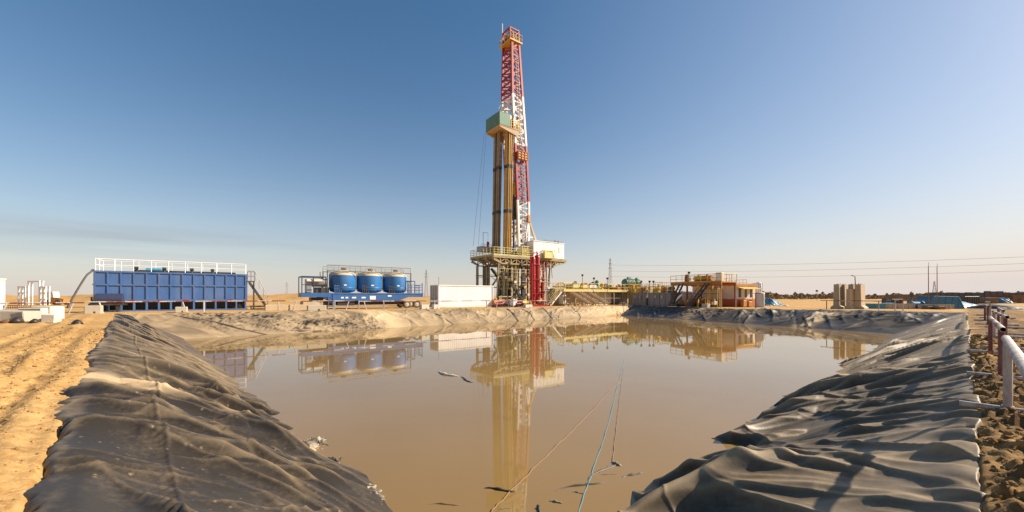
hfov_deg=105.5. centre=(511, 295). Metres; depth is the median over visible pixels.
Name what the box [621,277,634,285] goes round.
degasser
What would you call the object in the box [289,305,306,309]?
kerb block
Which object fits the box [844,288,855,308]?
concrete wall block
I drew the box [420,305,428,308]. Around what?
concrete block
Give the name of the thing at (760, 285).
storage tank
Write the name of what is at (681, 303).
pump skid
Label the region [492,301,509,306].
pump skid
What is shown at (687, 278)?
agitator
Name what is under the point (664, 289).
agitator
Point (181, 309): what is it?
concrete block
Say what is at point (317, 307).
concrete block
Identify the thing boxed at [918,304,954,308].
open skip
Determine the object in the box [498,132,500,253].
drill pipe stand
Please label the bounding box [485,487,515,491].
floating scrap
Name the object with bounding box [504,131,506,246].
drill pipe stand
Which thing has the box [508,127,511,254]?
drill pipe stand
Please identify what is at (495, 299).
pump skid
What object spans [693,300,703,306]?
pump skid
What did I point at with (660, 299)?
settling tank
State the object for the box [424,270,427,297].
power pylon
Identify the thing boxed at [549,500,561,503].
floating scrap
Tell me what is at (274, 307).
kerb block
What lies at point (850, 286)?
concrete wall block
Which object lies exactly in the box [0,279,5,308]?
site cabin
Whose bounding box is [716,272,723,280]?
control cabinet
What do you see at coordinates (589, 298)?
discharge chute
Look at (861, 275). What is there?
power line
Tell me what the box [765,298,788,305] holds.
tarp heap
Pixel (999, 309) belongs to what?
pipe barrier
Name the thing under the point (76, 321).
rubber scrap
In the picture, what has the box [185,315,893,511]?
pond water
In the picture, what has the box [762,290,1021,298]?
scrub
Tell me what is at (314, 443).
plastic bundle
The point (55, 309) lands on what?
concrete block
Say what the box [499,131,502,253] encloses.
drill pipe stand
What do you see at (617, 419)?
rope
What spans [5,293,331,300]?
sand berm
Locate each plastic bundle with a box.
[303,436,328,448]
[327,457,341,463]
[366,483,385,499]
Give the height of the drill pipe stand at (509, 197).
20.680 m
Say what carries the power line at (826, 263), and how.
attached to the power pylon at (609, 263)
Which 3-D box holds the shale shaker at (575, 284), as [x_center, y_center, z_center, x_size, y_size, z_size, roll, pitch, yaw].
[10.123,-1.430,64.377,1.700,1.460,1.630,0,0,-36]
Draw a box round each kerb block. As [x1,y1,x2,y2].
[265,305,287,310]
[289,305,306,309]
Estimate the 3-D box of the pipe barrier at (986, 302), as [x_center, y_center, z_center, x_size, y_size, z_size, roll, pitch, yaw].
[30.800,0.876,24.840,5.900,0.993,1.370,0,0,-41]
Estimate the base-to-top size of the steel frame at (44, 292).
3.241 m
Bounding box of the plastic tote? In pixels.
[510,299,516,306]
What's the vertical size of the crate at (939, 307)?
0.500 m
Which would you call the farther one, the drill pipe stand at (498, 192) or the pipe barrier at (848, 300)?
the drill pipe stand at (498, 192)
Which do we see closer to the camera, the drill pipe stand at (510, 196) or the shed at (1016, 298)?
the drill pipe stand at (510, 196)
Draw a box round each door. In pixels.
[431,286,433,305]
[434,286,437,304]
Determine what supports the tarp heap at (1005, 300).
on the desert ground
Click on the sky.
(285, 140)
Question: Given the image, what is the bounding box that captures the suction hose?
[66,269,93,307]
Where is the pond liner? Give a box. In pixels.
[23,305,986,511]
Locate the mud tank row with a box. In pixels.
[547,282,637,305]
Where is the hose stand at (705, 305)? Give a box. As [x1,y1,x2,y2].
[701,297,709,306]
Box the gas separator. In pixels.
[525,252,547,306]
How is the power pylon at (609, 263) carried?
on the desert ground
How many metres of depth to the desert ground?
6.73 m
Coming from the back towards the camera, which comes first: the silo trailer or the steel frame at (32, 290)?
the steel frame at (32, 290)
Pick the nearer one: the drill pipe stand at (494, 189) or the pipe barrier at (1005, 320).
the pipe barrier at (1005, 320)
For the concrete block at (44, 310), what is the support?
on the desert ground
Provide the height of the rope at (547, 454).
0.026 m
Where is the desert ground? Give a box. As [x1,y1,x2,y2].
[0,296,1023,511]
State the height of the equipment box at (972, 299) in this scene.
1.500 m
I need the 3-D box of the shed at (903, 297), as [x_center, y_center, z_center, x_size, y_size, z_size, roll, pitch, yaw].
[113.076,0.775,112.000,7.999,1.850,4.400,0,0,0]
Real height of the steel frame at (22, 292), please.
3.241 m
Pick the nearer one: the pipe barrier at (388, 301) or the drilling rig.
the pipe barrier at (388, 301)
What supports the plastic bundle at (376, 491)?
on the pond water
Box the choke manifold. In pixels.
[498,295,523,303]
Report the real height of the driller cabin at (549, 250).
3.180 m
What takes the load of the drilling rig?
on the desert ground
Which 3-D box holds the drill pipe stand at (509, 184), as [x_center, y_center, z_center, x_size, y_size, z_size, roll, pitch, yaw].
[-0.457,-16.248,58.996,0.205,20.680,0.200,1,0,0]
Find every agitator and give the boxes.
[661,287,667,291]
[684,274,690,281]
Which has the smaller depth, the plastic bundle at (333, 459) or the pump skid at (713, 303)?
the plastic bundle at (333, 459)
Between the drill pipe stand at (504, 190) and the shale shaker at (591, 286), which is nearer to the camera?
the drill pipe stand at (504, 190)
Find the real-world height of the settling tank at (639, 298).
3.156 m
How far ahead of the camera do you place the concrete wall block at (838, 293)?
43.12 m
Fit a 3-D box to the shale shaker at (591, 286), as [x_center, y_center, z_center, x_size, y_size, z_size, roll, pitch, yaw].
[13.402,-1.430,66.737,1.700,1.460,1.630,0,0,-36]
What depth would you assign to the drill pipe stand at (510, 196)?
59.26 m
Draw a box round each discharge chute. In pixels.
[569,291,591,305]
[578,291,599,305]
[587,291,608,305]
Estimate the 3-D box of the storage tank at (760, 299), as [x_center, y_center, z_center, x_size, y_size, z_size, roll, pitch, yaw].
[33.787,0.550,52.981,1.276,2.100,1.318,0,0,-23]
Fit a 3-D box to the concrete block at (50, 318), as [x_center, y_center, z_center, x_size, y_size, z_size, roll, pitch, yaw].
[-24.022,1.186,20.305,0.550,0.450,0.500,5,-1,-17]
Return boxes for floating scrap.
[427,502,458,505]
[438,371,456,375]
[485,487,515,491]
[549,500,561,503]
[555,482,602,491]
[587,464,615,480]
[622,472,642,478]
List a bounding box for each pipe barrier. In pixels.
[0,302,84,313]
[88,301,190,312]
[195,300,284,311]
[289,300,354,309]
[358,300,425,308]
[430,300,489,307]
[494,300,555,307]
[820,300,886,309]
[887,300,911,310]
[959,335,1023,410]
[966,316,1023,379]
[974,304,1018,325]
[976,301,1015,318]
[982,310,1023,349]
[984,307,1023,334]
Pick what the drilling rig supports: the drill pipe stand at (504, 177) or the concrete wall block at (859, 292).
the drill pipe stand at (504, 177)
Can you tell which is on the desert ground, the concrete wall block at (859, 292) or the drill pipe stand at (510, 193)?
the concrete wall block at (859, 292)
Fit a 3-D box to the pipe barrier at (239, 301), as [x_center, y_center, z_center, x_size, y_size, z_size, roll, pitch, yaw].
[-23.235,0.872,33.589,6.387,0.909,0.125,0,0,-36]
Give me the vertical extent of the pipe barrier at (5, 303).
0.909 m
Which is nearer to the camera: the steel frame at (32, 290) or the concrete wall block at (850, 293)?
the concrete wall block at (850, 293)
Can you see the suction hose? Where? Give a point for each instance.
(79, 286)
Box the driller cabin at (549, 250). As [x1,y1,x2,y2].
[526,240,564,258]
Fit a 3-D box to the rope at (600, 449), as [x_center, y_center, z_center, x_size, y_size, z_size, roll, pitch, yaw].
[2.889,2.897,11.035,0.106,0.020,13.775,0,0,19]
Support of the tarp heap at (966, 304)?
on the desert ground
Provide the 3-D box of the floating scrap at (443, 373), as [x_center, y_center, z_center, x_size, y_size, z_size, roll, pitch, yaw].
[-2.427,2.886,14.314,1.241,0.133,0.259,0,0,44]
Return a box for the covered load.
[915,296,964,308]
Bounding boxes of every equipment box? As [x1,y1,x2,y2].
[882,299,902,302]
[954,296,979,303]
[979,298,998,303]
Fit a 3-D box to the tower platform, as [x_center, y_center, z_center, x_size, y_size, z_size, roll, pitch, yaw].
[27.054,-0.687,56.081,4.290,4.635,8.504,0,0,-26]
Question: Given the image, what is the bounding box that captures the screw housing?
[701,274,713,280]
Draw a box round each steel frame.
[17,286,29,304]
[27,281,43,304]
[39,286,50,304]
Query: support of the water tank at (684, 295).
on the desert ground
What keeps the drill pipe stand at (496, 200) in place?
on the drilling rig
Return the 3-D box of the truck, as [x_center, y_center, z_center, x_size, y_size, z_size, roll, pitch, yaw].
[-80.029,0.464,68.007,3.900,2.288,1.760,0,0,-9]
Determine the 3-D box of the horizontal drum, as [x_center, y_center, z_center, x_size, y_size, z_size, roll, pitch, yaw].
[-32.538,0.578,31.376,2.100,1.500,0.900,0,0,-36]
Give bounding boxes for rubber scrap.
[0,319,10,323]
[10,317,24,322]
[29,319,39,322]
[71,319,83,323]
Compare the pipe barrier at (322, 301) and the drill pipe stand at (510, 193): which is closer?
the pipe barrier at (322, 301)
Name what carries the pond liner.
on the desert ground
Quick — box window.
[739,288,751,296]
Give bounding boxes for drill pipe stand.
[492,134,494,253]
[493,144,494,245]
[494,133,495,241]
[494,142,496,245]
[495,132,497,252]
[496,131,498,253]
[497,130,499,253]
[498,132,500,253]
[498,155,499,244]
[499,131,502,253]
[503,130,505,253]
[503,145,504,233]
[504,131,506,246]
[505,131,507,253]
[505,148,506,237]
[506,132,508,251]
[507,132,509,253]
[508,120,510,237]
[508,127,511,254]
[508,136,510,249]
[509,144,511,252]
[510,121,512,254]
[511,169,512,254]
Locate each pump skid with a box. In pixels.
[491,297,501,306]
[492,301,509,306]
[514,301,524,306]
[523,298,532,306]
[677,299,685,305]
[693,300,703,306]
[706,299,718,306]
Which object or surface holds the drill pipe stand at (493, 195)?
on the drilling rig
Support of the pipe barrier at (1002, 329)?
on the desert ground
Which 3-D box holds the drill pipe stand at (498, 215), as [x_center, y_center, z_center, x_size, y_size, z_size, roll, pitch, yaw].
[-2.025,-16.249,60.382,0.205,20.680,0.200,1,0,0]
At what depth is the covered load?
46.83 m
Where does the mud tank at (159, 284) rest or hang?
on the desert ground
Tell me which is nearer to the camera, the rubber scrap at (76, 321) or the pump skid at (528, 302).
the rubber scrap at (76, 321)
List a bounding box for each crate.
[3,305,30,308]
[922,306,932,308]
[933,306,945,309]
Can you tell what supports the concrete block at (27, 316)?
on the desert ground
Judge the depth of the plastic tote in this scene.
54.20 m
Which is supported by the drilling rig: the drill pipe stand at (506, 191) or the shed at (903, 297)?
the drill pipe stand at (506, 191)
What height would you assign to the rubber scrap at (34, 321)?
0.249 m
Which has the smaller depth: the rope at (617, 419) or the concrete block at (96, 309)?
the rope at (617, 419)
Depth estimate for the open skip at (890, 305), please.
44.87 m
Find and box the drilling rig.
[470,23,566,305]
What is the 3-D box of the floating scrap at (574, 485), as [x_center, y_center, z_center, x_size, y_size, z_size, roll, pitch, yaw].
[1.043,2.898,5.936,0.875,0.042,0.086,0,0,-19]
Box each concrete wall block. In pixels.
[830,284,844,308]
[842,284,847,305]
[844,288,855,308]
[848,284,854,288]
[854,284,868,308]
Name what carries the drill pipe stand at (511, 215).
on the drilling rig
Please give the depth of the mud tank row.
64.89 m
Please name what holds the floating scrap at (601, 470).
on the pond water
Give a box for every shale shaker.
[566,283,579,288]
[588,284,596,288]
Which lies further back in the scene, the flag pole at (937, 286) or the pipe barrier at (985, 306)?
the flag pole at (937, 286)
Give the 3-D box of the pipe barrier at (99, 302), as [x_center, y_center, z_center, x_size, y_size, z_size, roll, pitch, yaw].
[-28.369,0.867,29.895,5.777,0.909,0.125,0,0,-36]
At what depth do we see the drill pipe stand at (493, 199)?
60.74 m
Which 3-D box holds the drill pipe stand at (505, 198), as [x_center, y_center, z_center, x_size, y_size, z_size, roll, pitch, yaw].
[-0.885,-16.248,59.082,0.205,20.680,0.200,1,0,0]
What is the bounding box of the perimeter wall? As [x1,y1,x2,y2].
[927,291,1023,297]
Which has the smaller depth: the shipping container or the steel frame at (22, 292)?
the shipping container
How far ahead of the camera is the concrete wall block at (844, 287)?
43.14 m
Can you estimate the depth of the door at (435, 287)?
50.42 m
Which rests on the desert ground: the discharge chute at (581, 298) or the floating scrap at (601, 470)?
the discharge chute at (581, 298)
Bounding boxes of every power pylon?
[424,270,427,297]
[608,259,612,286]
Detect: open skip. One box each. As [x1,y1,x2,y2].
[865,303,915,308]
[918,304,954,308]
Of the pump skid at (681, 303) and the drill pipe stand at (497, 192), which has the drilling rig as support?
the drill pipe stand at (497, 192)
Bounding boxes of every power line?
[610,271,1002,276]
[640,263,1023,271]
[665,257,1010,265]
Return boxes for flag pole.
[928,262,928,303]
[937,263,937,303]
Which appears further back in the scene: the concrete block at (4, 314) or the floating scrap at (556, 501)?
the concrete block at (4, 314)
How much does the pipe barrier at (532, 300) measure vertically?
0.909 m
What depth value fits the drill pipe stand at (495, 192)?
60.38 m
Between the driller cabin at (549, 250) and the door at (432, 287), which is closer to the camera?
the door at (432, 287)
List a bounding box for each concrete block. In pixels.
[0,310,28,320]
[10,311,40,321]
[18,308,47,315]
[32,306,63,318]
[41,314,61,322]
[84,305,102,313]
[175,307,187,312]
[307,305,325,310]
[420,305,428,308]
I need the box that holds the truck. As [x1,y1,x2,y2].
[36,292,69,304]
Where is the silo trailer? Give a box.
[298,264,423,308]
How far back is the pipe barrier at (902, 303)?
34.97 m
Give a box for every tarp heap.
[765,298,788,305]
[962,301,975,307]
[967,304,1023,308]
[999,297,1016,303]
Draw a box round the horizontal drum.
[88,294,127,311]
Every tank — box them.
[92,258,267,311]
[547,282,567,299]
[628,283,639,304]
[630,286,656,305]
[648,286,681,305]
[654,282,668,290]
[680,291,691,305]
[756,282,761,291]
[756,292,764,306]
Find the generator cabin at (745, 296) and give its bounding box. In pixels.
[691,284,760,306]
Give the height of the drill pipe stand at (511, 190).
20.680 m
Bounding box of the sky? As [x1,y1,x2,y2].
[0,0,1023,295]
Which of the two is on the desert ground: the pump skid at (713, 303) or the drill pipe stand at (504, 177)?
the pump skid at (713, 303)
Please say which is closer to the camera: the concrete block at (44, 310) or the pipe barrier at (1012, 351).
the pipe barrier at (1012, 351)
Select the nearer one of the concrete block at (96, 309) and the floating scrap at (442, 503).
the floating scrap at (442, 503)
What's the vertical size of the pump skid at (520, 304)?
0.800 m
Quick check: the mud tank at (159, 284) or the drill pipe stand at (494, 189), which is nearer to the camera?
the mud tank at (159, 284)
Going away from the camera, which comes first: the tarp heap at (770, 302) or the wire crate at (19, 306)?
the wire crate at (19, 306)
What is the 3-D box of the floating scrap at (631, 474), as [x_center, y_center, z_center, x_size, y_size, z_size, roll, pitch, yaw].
[1.951,2.898,6.296,0.482,0.048,0.060,0,0,-25]
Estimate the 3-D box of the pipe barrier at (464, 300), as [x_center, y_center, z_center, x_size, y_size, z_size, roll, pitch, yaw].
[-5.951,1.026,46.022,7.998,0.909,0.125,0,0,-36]
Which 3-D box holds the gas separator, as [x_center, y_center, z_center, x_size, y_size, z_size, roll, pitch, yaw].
[3.587,-2.470,57.631,4.511,8.140,1.600,0,0,-36]
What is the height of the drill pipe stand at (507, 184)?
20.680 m
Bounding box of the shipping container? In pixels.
[430,285,492,306]
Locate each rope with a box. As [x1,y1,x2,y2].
[491,378,621,511]
[578,361,623,511]
[612,368,623,460]
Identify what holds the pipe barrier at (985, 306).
on the desert ground
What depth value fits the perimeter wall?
95.63 m
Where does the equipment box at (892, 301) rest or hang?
on the desert ground
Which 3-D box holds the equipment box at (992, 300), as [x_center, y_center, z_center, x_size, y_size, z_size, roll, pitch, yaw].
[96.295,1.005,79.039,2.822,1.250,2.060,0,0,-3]
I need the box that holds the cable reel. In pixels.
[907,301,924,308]
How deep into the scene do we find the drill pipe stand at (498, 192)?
59.47 m
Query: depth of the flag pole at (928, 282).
44.98 m
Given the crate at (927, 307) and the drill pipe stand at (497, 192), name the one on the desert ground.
the crate at (927, 307)
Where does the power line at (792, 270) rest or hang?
attached to the power pylon at (609, 263)
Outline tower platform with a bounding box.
[668,273,736,307]
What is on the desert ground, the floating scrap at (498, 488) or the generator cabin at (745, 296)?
the generator cabin at (745, 296)
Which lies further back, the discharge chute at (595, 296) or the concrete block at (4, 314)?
the discharge chute at (595, 296)
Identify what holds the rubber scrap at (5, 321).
on the desert ground
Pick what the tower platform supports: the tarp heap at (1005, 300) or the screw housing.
the screw housing
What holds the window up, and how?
in the generator cabin at (745, 296)
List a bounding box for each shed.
[884,295,926,299]
[988,295,1023,302]
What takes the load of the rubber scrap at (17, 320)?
on the desert ground
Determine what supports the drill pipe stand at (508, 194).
on the drilling rig

